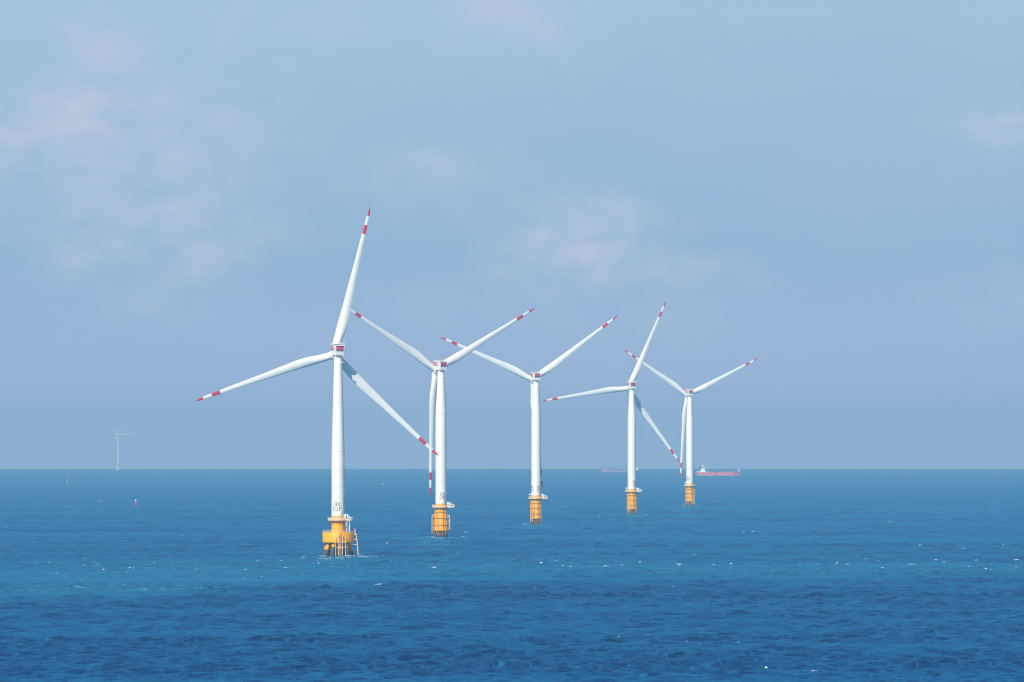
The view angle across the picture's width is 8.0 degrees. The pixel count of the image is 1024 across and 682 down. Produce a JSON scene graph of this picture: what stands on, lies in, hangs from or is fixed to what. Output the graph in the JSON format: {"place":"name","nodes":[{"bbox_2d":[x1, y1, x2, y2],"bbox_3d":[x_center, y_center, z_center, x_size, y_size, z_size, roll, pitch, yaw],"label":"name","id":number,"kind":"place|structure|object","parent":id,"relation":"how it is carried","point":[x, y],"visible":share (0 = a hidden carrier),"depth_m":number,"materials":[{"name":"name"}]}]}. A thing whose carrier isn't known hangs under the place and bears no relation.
{"place":"outdoors","nodes":[
{"label":"outdoors","id":0,"kind":"place"},
{"bbox_2d":[0,469,1023,681],"bbox_3d":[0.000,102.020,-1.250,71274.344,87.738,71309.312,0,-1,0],"label":"sea","id":1,"kind":"structure","parent":0,"point":[774,598],"depth_m":3215.95,"materials":[{"name":"liquid"}]},
{"bbox_2d":[107,421,134,469],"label":"wind turbine","id":2,"kind":"object","parent":1,"relation":"in","point":[118,467],"visible":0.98,"depth_m":21495.98,"materials":[{"name":"grey paint"}]},
{"bbox_2d":[196,208,438,555],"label":"wind turbine","id":3,"kind":"object","parent":1,"relation":"in","point":[338,534],"visible":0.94,"depth_m":3841.59,"materials":[{"name":"white paint"}]},
{"bbox_2d":[350,308,533,536],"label":"wind turbine","id":4,"kind":"object","parent":1,"relation":"in","point":[437,368],"visible":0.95,"depth_m":4621.85,"materials":[{"name":"white paint"}]},
{"bbox_2d":[440,315,617,523],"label":"wind turbine","id":5,"kind":"object","parent":1,"relation":"in","point":[536,484],"visible":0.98,"depth_m":5361.33,"materials":[{"name":"white paint"}]},
{"bbox_2d":[84,475,1016,678],"bbox_3d":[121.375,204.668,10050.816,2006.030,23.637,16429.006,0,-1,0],"label":"sea foam","id":6,"kind":"object","parent":1,"relation":"on","point":[347,556],"visible":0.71,"depth_m":3794.18,"materials":[{"name":"white"}]},
{"bbox_2d":[543,301,679,512],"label":"wind turbine","id":7,"kind":"object","parent":1,"relation":"in","point":[631,491],"visible":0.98,"depth_m":6157.28,"materials":[{"name":"white paint"}]},
{"bbox_2d":[599,467,639,471],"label":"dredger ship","id":8,"kind":"object","parent":1,"relation":"on","point":[607,469],"visible":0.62,"depth_m":18388.57,"materials":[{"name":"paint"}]},
{"bbox_2d":[625,350,757,504],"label":"wind turbine","id":9,"kind":"object","parent":1,"relation":"in","point":[687,424],"visible":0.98,"depth_m":7013.33,"materials":[{"name":"white paint"}]},
{"bbox_2d":[695,466,740,474],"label":"tanker ship","id":10,"kind":"object","parent":1,"relation":"on","point":[702,471],"visible":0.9,"depth_m":15378.54,"materials":[{"name":"red paint"}]},
{"bbox_2d":[0,0,1023,468],"label":"sky","id":11,"kind":"structure","parent":0,"point":[829,194],"materials":[{"name":"blue"}]}
]}

